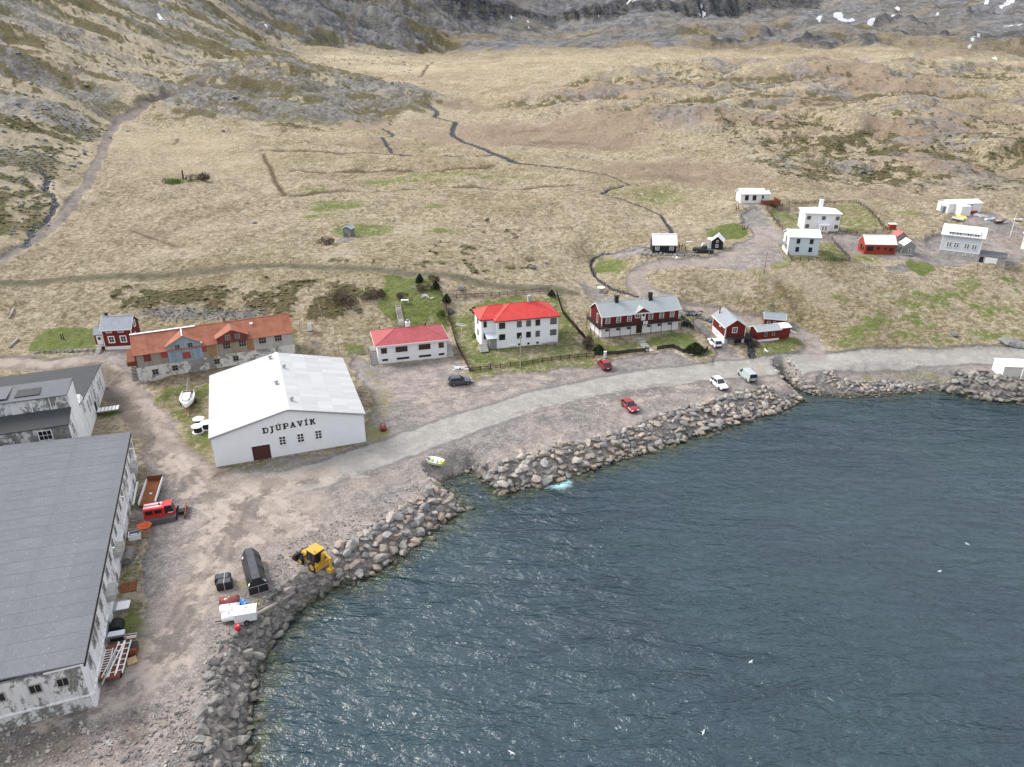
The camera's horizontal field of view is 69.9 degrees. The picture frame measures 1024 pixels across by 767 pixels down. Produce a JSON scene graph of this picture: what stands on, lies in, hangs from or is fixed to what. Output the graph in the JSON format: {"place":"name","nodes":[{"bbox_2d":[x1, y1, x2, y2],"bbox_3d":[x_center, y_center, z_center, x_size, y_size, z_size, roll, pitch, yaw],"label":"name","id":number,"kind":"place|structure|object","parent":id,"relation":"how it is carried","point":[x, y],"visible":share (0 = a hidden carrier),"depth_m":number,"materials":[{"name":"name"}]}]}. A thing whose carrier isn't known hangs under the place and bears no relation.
{"place":"outdoors","nodes":[
{"label":"outdoors","id":0,"kind":"place"},
{"bbox_2d":[0,0,1023,766],"bbox_3d":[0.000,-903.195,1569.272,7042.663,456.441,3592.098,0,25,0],"label":"ground","id":1,"kind":"structure","parent":0,"point":[492,126],"depth_m":226.92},
{"bbox_2d":[0,364,118,445],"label":"factory old block","id":2,"kind":"structure","parent":1,"relation":"on","point":[51,405],"depth_m":116.29,"materials":[{"name":"concrete"}]},
{"bbox_2d":[37,429,53,440],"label":"window","id":3,"kind":"structure","parent":2,"relation":"in","point":[44,435],"depth_m":113.51,"materials":[{"name":"black glass"}]},
{"bbox_2d":[33,348,95,354],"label":"dry stone wall","id":4,"kind":"structure","parent":1,"relation":"on","point":[68,351],"depth_m":158.39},
{"bbox_2d":[0,432,137,730],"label":"factory","id":5,"kind":"structure","parent":1,"relation":"on","point":[65,509],"depth_m":86.63,"materials":[{"name":"grey metal"}]},
{"bbox_2d":[27,683,43,694],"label":"window","id":6,"kind":"structure","parent":5,"relation":"in","point":[33,689],"depth_m":72.27,"materials":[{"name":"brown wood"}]},
{"bbox_2d":[55,676,70,687],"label":"window","id":7,"kind":"structure","parent":5,"relation":"in","point":[64,681],"depth_m":73.04,"materials":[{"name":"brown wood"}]},
{"bbox_2d":[99,641,128,681],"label":"flatbed trailer","id":8,"kind":"object","parent":1,"relation":"on","point":[119,674],"visible":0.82,"depth_m":79.67,"materials":[{"name":"metal"}]},
{"bbox_2d":[100,648,113,672],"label":"ladder","id":9,"kind":"object","parent":8,"relation":"on","point":[105,652],"visible":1,"depth_m":79.96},
{"bbox_2d":[101,642,123,677],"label":"ladder","id":10,"kind":"object","parent":8,"relation":"on","point":[106,668],"visible":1,"depth_m":79.34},
{"bbox_2d":[101,650,116,684],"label":"plank","id":11,"kind":"object","parent":10,"relation":"on","point":[102,683],"visible":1,"depth_m":78.49,"materials":[{"name":"grey wood"}]},
{"bbox_2d":[108,640,124,676],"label":"ladder","id":12,"kind":"object","parent":8,"relation":"on","point":[118,660],"visible":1,"depth_m":79.63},
{"bbox_2d":[116,640,131,673],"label":"ladder","id":13,"kind":"object","parent":8,"relation":"on","point":[120,659],"visible":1,"depth_m":80.13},
{"bbox_2d":[108,617,124,632],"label":"old tank","id":14,"kind":"object","parent":1,"relation":"on","point":[117,623],"visible":0.79,"depth_m":84.43,"materials":[{"name":"metal"}]},
{"bbox_2d":[93,312,140,354],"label":"red house","id":15,"kind":"structure","parent":1,"relation":"on","point":[111,332],"depth_m":158.19,"materials":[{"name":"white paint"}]},
{"bbox_2d":[108,629,126,643],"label":"machine cabinet","id":16,"kind":"object","parent":1,"relation":"on","point":[115,637],"visible":0.93,"depth_m":83.27,"materials":[{"name":"metal"}]},
{"bbox_2d":[112,599,130,613],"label":"scrap sheets","id":17,"kind":"object","parent":1,"relation":"on","point":[121,606],"visible":1,"depth_m":88.11,"materials":[{"name":"metal"}]},
{"bbox_2d":[121,547,135,565],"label":"old boiler","id":18,"kind":"object","parent":1,"relation":"on","point":[128,556],"visible":1,"depth_m":95.98,"materials":[{"name":"metal"}]},
{"bbox_2d":[120,581,136,592],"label":"rusty plate","id":19,"kind":"object","parent":1,"relation":"on","point":[132,586],"visible":1,"depth_m":92.01,"materials":[{"name":"metal"}]},
{"bbox_2d":[126,633,136,639],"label":"pallet","id":20,"kind":"object","parent":1,"relation":"on","point":[131,636],"visible":1,"depth_m":84.40,"materials":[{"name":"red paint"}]},
{"bbox_2d":[125,641,138,657],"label":"rusty bin","id":21,"kind":"object","parent":1,"relation":"on","point":[134,648],"visible":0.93,"depth_m":81.77,"materials":[{"name":"metal"}]},
{"bbox_2d":[126,655,137,665],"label":"pallet","id":22,"kind":"object","parent":1,"relation":"on","point":[131,660],"visible":0.98,"depth_m":80.92,"materials":[{"name":"brown wood"}]},
{"bbox_2d":[128,530,140,540],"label":"fish tub","id":23,"kind":"object","parent":1,"relation":"on","point":[134,535],"visible":1,"depth_m":100.76,"materials":[{"name":"white paint"}]},
{"bbox_2d":[132,482,138,505],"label":"pipe","id":24,"kind":"object","parent":1,"relation":"on","point":[135,494],"visible":1,"depth_m":110.49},
{"bbox_2d":[137,521,152,536],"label":"concrete hopper","id":25,"kind":"object","parent":1,"relation":"on","point":[146,525],"visible":0.99,"depth_m":102.06,"materials":[{"name":"orange paint"}]},
{"bbox_2d":[138,475,162,506],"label":"tipper body","id":26,"kind":"object","parent":1,"relation":"on","point":[151,489],"visible":0.85,"depth_m":110.76,"materials":[{"name":"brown wood"}]},
{"bbox_2d":[142,499,186,524],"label":"snowcat","id":27,"kind":"object","parent":1,"relation":"on","point":[161,512],"visible":0.96,"depth_m":104.52,"materials":[{"name":"red paint"}]},
{"bbox_2d":[162,177,184,184],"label":"leafy shrub","id":28,"kind":"object","parent":1,"relation":"on","point":[175,181],"visible":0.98,"depth_m":265.63,"materials":[{"name":"green plant"}]},
{"bbox_2d":[180,399,196,416],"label":"boat trailer","id":29,"kind":"object","parent":1,"relation":"on","point":[195,401],"visible":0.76,"depth_m":136.58,"materials":[{"name":"red"}]},
{"bbox_2d":[179,373,194,407],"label":"sailing boat","id":30,"kind":"object","parent":29,"relation":"on","point":[186,398],"visible":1,"depth_m":136.51,"materials":[{"name":"white"}]},
{"bbox_2d":[184,172,210,181],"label":"bare shrub","id":31,"kind":"object","parent":1,"relation":"on","point":[201,176],"visible":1,"depth_m":272.84,"materials":[{"name":"brown plant"}]},
{"bbox_2d":[191,423,203,433],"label":"cable reel","id":32,"kind":"object","parent":1,"relation":"on","point":[197,428],"visible":1,"depth_m":127.99,"materials":[{"name":"white"}]},
{"bbox_2d":[200,419,208,430],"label":"cable reel","id":33,"kind":"object","parent":1,"relation":"on","point":[205,424],"visible":0.81,"depth_m":129.13,"materials":[{"name":"white"}]},
{"bbox_2d":[127,310,295,382],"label":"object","id":34,"kind":"structure","parent":1,"relation":"on","point":[155,355],"depth_m":150.49,"materials":[{"name":"orange stone"}]},
{"bbox_2d":[190,359,199,370],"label":"plank door","id":35,"kind":"structure","parent":34,"relation":"in","point":[194,364],"depth_m":150.16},
{"bbox_2d":[214,572,231,585],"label":"plastic tank","id":36,"kind":"object","parent":1,"relation":"on","point":[221,575],"visible":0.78,"depth_m":92.20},
{"bbox_2d":[216,572,233,590],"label":"plastic tank","id":37,"kind":"object","parent":1,"relation":"on","point":[224,583],"visible":1,"depth_m":91.26,"materials":[{"name":"black plastic"}]},
{"bbox_2d":[221,611,233,622],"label":"fuel tank","id":38,"kind":"object","parent":1,"relation":"on","point":[226,616],"visible":0.85,"depth_m":86.04,"materials":[{"name":"white"}]},
{"bbox_2d":[219,595,239,605],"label":"fuel tank","id":39,"kind":"object","parent":1,"relation":"on","point":[229,599],"visible":0.77,"depth_m":88.30,"materials":[{"name":"red"}]},
{"bbox_2d":[219,602,239,614],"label":"fuel tank","id":40,"kind":"object","parent":1,"relation":"on","point":[224,608],"visible":0.74,"depth_m":87.08,"materials":[{"name":"white"}]},
{"bbox_2d":[215,603,257,625],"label":"box trailer","id":41,"kind":"object","parent":1,"relation":"on","point":[246,614],"visible":1,"depth_m":86.16,"materials":[{"name":"white"}]},
{"bbox_2d":[241,547,268,595],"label":"black container","id":42,"kind":"object","parent":1,"relation":"on","point":[255,576],"visible":1,"depth_m":91.48,"materials":[{"name":"plastic"}]},
{"bbox_2d":[187,556,343,766],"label":"stone bank","id":43,"kind":"structure","parent":1,"relation":"on","point":[209,709],"depth_m":79.64,"materials":[{"name":"stone"}]},
{"bbox_2d":[257,591,295,614],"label":"driftwood log","id":44,"kind":"object","parent":43,"relation":"on","point":[263,610],"visible":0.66,"depth_m":89.52,"materials":[{"name":"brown wood"}]},
{"bbox_2d":[208,352,365,466],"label":"white hall","id":45,"kind":"structure","parent":1,"relation":"on","point":[277,404],"depth_m":122.89,"materials":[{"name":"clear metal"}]},
{"bbox_2d":[252,444,271,459],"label":"sliding door","id":46,"kind":"structure","parent":45,"relation":"in","point":[267,454],"depth_m":119.69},
{"bbox_2d":[278,435,286,445],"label":"window","id":47,"kind":"structure","parent":45,"relation":"in","point":[282,439],"depth_m":119.92,"materials":[{"name":"white glass"}]},
{"bbox_2d":[296,433,304,442],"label":"window","id":48,"kind":"structure","parent":45,"relation":"in","point":[300,436],"depth_m":120.83,"materials":[{"name":"white glass"}]},
{"bbox_2d":[314,429,322,439],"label":"window","id":49,"kind":"structure","parent":45,"relation":"in","point":[318,433],"depth_m":121.72,"materials":[{"name":"white glass"}]},
{"bbox_2d":[292,543,333,573],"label":"backhoe loader","id":50,"kind":"object","parent":1,"relation":"on","point":[317,556],"visible":1,"depth_m":94.75,"materials":[{"name":"yellow"}]},
{"bbox_2d":[316,236,334,244],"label":"bare shrub","id":51,"kind":"object","parent":1,"relation":"on","point":[328,240],"visible":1,"depth_m":206.69,"materials":[{"name":"brown plant"}]},
{"bbox_2d":[324,288,359,306],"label":"bare shrub","id":52,"kind":"object","parent":1,"relation":"on","point":[340,297],"visible":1,"depth_m":174.78,"materials":[{"name":"brown plant"}]},
{"bbox_2d":[343,224,354,236],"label":"tiny grey hut","id":53,"kind":"object","parent":1,"relation":"on","point":[348,230],"visible":1,"depth_m":211.53,"materials":[{"name":"wood"}]},
{"bbox_2d":[360,289,384,300],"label":"bare shrub","id":54,"kind":"object","parent":1,"relation":"on","point":[372,294],"visible":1,"depth_m":176.63,"materials":[{"name":"brown plant"}]},
{"bbox_2d":[330,483,464,587],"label":"rock revetment","id":55,"kind":"object","parent":1,"relation":"on","point":[418,519],"visible":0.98,"depth_m":103.84,"materials":[{"name":"stone"}]},
{"bbox_2d":[395,305,403,326],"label":"wooden stairs","id":56,"kind":"structure","parent":1,"relation":"on","point":[399,316],"depth_m":171.38,"materials":[{"name":"grey wood"}]},
{"bbox_2d":[368,319,453,364],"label":"white house","id":57,"kind":"structure","parent":1,"relation":"on","point":[408,342],"depth_m":156.27,"materials":[{"name":"paint"}]},
{"bbox_2d":[395,346,407,351],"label":"window","id":58,"kind":"structure","parent":57,"relation":"in","point":[403,348],"depth_m":155.04,"materials":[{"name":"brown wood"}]},
{"bbox_2d":[416,283,433,291],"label":"bare shrub","id":59,"kind":"object","parent":1,"relation":"on","point":[419,286],"visible":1,"depth_m":178.97,"materials":[{"name":"brown plant"}]},
{"bbox_2d":[426,456,444,466],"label":"rowing boat","id":60,"kind":"object","parent":1,"relation":"on","point":[436,461],"visible":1,"depth_m":120.55,"materials":[{"name":"white"}]},
{"bbox_2d":[430,281,440,289],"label":"spruce bush","id":61,"kind":"object","parent":1,"relation":"on","point":[436,285],"visible":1,"depth_m":179.38,"materials":[{"name":"green plant"}]},
{"bbox_2d":[428,477,474,512],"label":"stone edging","id":62,"kind":"object","parent":1,"relation":"on","point":[454,500],"visible":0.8,"depth_m":113.51,"materials":[{"name":"stone"}]},
{"bbox_2d":[441,291,469,370],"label":"board fence","id":63,"kind":"object","parent":1,"relation":"on","point":[463,356],"visible":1,"depth_m":164.40,"materials":[{"name":"brown wood"}]},
{"bbox_2d":[447,375,472,386],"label":"parked suv","id":64,"kind":"object","parent":1,"relation":"on","point":[454,380],"visible":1,"depth_m":145.32,"materials":[{"name":"grey"}]},
{"bbox_2d":[0,371,938,766],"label":"loose stones","id":65,"kind":"object","parent":1,"relation":"on","point":[108,743],"visible":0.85,"depth_m":72.90,"materials":[{"name":"stone"}]},
{"bbox_2d":[465,461,509,495],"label":"stone edging","id":66,"kind":"object","parent":1,"relation":"on","point":[483,464],"visible":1,"depth_m":119.22,"materials":[{"name":"stone"}]},
{"bbox_2d":[448,287,548,298],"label":"picket fence","id":67,"kind":"object","parent":1,"relation":"on","point":[502,294],"visible":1,"depth_m":180.23,"materials":[{"name":"brown wood"}]},
{"bbox_2d":[1,3,1021,337],"bbox_3d":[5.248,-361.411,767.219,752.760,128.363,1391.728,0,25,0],"label":"hillside rubble","id":68,"kind":"object","parent":1,"relation":"on","point":[21,205],"visible":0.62,"depth_m":314.70,"materials":[{"name":"stone"}]},
{"bbox_2d":[0,105,1023,317],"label":"heather tufts","id":69,"kind":"object","parent":1,"relation":"on","point":[258,294],"visible":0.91,"depth_m":282.61,"materials":[{"name":"plant"}]},
{"bbox_2d":[472,294,560,351],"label":"two storey white house","id":70,"kind":"structure","parent":1,"relation":"on","point":[529,322],"depth_m":160.32,"materials":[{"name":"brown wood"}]},
{"bbox_2d":[470,353,594,371],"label":"picket fence","id":71,"kind":"object","parent":1,"relation":"on","point":[533,361],"visible":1,"depth_m":154.32,"materials":[{"name":"brown wood"}]},
{"bbox_2d":[557,292,586,346],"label":"picket fence","id":72,"kind":"object","parent":1,"relation":"on","point":[581,333],"visible":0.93,"depth_m":171.21,"materials":[{"name":"brown wood"}]},
{"bbox_2d":[581,334,593,345],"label":"bare shrub","id":73,"kind":"object","parent":1,"relation":"on","point":[589,338],"visible":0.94,"depth_m":160.27,"materials":[{"name":"brown plant"}]},
{"bbox_2d":[597,359,611,369],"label":"parked suv","id":74,"kind":"object","parent":1,"relation":"on","point":[604,364],"visible":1,"depth_m":151.08,"materials":[{"name":"red"}]},
{"bbox_2d":[595,348,644,355],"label":"board fence","id":75,"kind":"object","parent":1,"relation":"on","point":[621,352],"visible":1,"depth_m":158.01,"materials":[{"name":"black paint"}]},
{"bbox_2d":[620,397,638,412],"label":"parked car","id":76,"kind":"object","parent":1,"relation":"on","point":[629,404],"visible":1,"depth_m":136.29,"materials":[{"name":"red"}]},
{"bbox_2d":[586,292,686,339],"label":"red hotel","id":77,"kind":"structure","parent":1,"relation":"on","point":[650,313],"depth_m":165.21,"materials":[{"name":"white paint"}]},
{"bbox_2d":[490,383,791,496],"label":"rock revetment","id":78,"kind":"object","parent":1,"relation":"on","point":[527,458],"visible":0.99,"depth_m":129.11,"materials":[{"name":"stone"}]},
{"bbox_2d":[637,337,653,351],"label":"garden steps","id":79,"kind":"structure","parent":1,"relation":"on","point":[643,344],"depth_m":163.04,"materials":[{"name":"concrete"}]},
{"bbox_2d":[650,233,677,252],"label":"black cottage","id":80,"kind":"structure","parent":1,"relation":"on","point":[664,242],"depth_m":194.82,"materials":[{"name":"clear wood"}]},
{"bbox_2d":[640,252,700,257],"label":"dry stone wall","id":81,"kind":"structure","parent":1,"relation":"on","point":[670,254],"depth_m":193.34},
{"bbox_2d":[657,343,707,354],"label":"board fence","id":82,"kind":"object","parent":1,"relation":"on","point":[673,345],"visible":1,"depth_m":159.97,"materials":[{"name":"black paint"}]},
{"bbox_2d":[684,342,706,355],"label":"spruce bush","id":83,"kind":"object","parent":1,"relation":"on","point":[697,347],"visible":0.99,"depth_m":158.33,"materials":[{"name":"green plant"}]},
{"bbox_2d":[692,245,713,253],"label":"parked pickup","id":84,"kind":"object","parent":1,"relation":"on","point":[704,248],"visible":1,"depth_m":193.43,"materials":[{"name":"black"}]},
{"bbox_2d":[707,338,722,347],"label":"parked suv","id":85,"kind":"object","parent":1,"relation":"on","point":[715,342],"visible":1,"depth_m":159.62,"materials":[{"name":"white"}]},
{"bbox_2d":[707,233,724,250],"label":"black hut","id":86,"kind":"object","parent":1,"relation":"on","point":[715,242],"visible":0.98,"depth_m":197.88,"materials":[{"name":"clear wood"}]},
{"bbox_2d":[710,375,728,389],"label":"parked suv","id":87,"kind":"object","parent":1,"relation":"on","point":[718,382],"visible":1,"depth_m":144.89,"materials":[{"name":"white"}]},
{"bbox_2d":[712,307,753,345],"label":"red boat shed","id":88,"kind":"object","parent":1,"relation":"on","point":[728,326],"visible":0.99,"depth_m":161.94,"materials":[{"name":"white paint"}]},
{"bbox_2d":[737,368,757,381],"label":"parked van","id":89,"kind":"object","parent":1,"relation":"on","point":[749,374],"visible":1,"depth_m":147.61,"materials":[{"name":"grey"}]},
{"bbox_2d":[736,188,780,204],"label":"white cottage","id":90,"kind":"structure","parent":1,"relation":"on","point":[754,195],"depth_m":230.16,"materials":[{"name":"paint"}]},
{"bbox_2d":[749,322,791,341],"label":"red shed","id":91,"kind":"structure","parent":1,"relation":"on","point":[770,332],"depth_m":163.12,"materials":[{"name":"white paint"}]},
{"bbox_2d":[763,312,786,323],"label":"back red shed","id":92,"kind":"structure","parent":1,"relation":"on","point":[771,317],"depth_m":169.25,"materials":[{"name":"clear wood"}]},
{"bbox_2d":[770,357,820,409],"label":"stone bank","id":93,"kind":"structure","parent":1,"relation":"on","point":[795,380],"depth_m":150.06,"materials":[{"name":"stone"}]},
{"bbox_2d":[777,229,821,255],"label":"blue white house","id":94,"kind":"structure","parent":1,"relation":"on","point":[800,242],"depth_m":190.52,"materials":[{"name":"paint"}]},
{"bbox_2d":[766,200,856,208],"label":"rail fence","id":95,"kind":"object","parent":1,"relation":"on","point":[795,203],"visible":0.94,"depth_m":234.12,"materials":[{"name":"brown wood"}]},
{"bbox_2d":[788,251,850,261],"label":"rail fence","id":96,"kind":"object","parent":1,"relation":"on","point":[842,259],"visible":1,"depth_m":188.96,"materials":[{"name":"brown wood"}]},
{"bbox_2d":[797,199,842,232],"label":"white two storey villa","id":97,"kind":"object","parent":1,"relation":"on","point":[824,219],"visible":1,"depth_m":210.11,"materials":[{"name":"paint"}]},
{"bbox_2d":[821,228,891,234],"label":"rail fence","id":98,"kind":"object","parent":1,"relation":"on","point":[837,232],"visible":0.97,"depth_m":209.23,"materials":[{"name":"brown wood"}]},
{"bbox_2d":[822,370,932,394],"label":"stone row","id":99,"kind":"object","parent":1,"relation":"on","point":[873,386],"visible":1,"depth_m":150.24,"materials":[{"name":"stone"}]},
{"bbox_2d":[819,381,945,398],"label":"rocks","id":100,"kind":"object","parent":1,"relation":"on","point":[867,394],"visible":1,"depth_m":148.95,"materials":[{"name":"stone"}]},
{"bbox_2d":[857,235,916,255],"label":"long red house","id":101,"kind":"structure","parent":1,"relation":"on","point":[878,244],"depth_m":195.60,"materials":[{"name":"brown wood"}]},
{"bbox_2d":[892,229,907,243],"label":"red roofed shed","id":102,"kind":"structure","parent":1,"relation":"on","point":[900,235],"depth_m":204.06,"materials":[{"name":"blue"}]},
{"bbox_2d":[936,199,983,215],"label":"white workshop","id":103,"kind":"structure","parent":1,"relation":"on","point":[960,206],"depth_m":223.82,"materials":[{"name":"paint"}]},
{"bbox_2d":[938,223,1007,268],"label":"grey house","id":104,"kind":"structure","parent":1,"relation":"on","point":[963,242],"depth_m":192.68,"materials":[{"name":"concrete"}]},
{"bbox_2d":[939,369,1023,404],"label":"stone bank","id":105,"kind":"structure","parent":1,"relation":"on","point":[979,378],"depth_m":148.06,"materials":[{"name":"stone"}]},
{"bbox_2d":[992,358,1023,380],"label":"roadside shed","id":106,"kind":"structure","parent":1,"relation":"on","point":[1009,367],"depth_m":148.95,"materials":[{"name":"white paint"}]},
{"bbox_2d":[996,337,1023,348],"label":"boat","id":107,"kind":"object","parent":1,"relation":"on","point":[1013,342],"visible":1,"depth_m":160.75,"materials":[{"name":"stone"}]},
{"bbox_2d":[249,379,1023,766],"bbox_3d":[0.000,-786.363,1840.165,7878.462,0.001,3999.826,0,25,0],"label":"sea","id":108,"kind":"structure","parent":0,"point":[643,611],"depth_m":91.15,"materials":[{"name":"liquid"}]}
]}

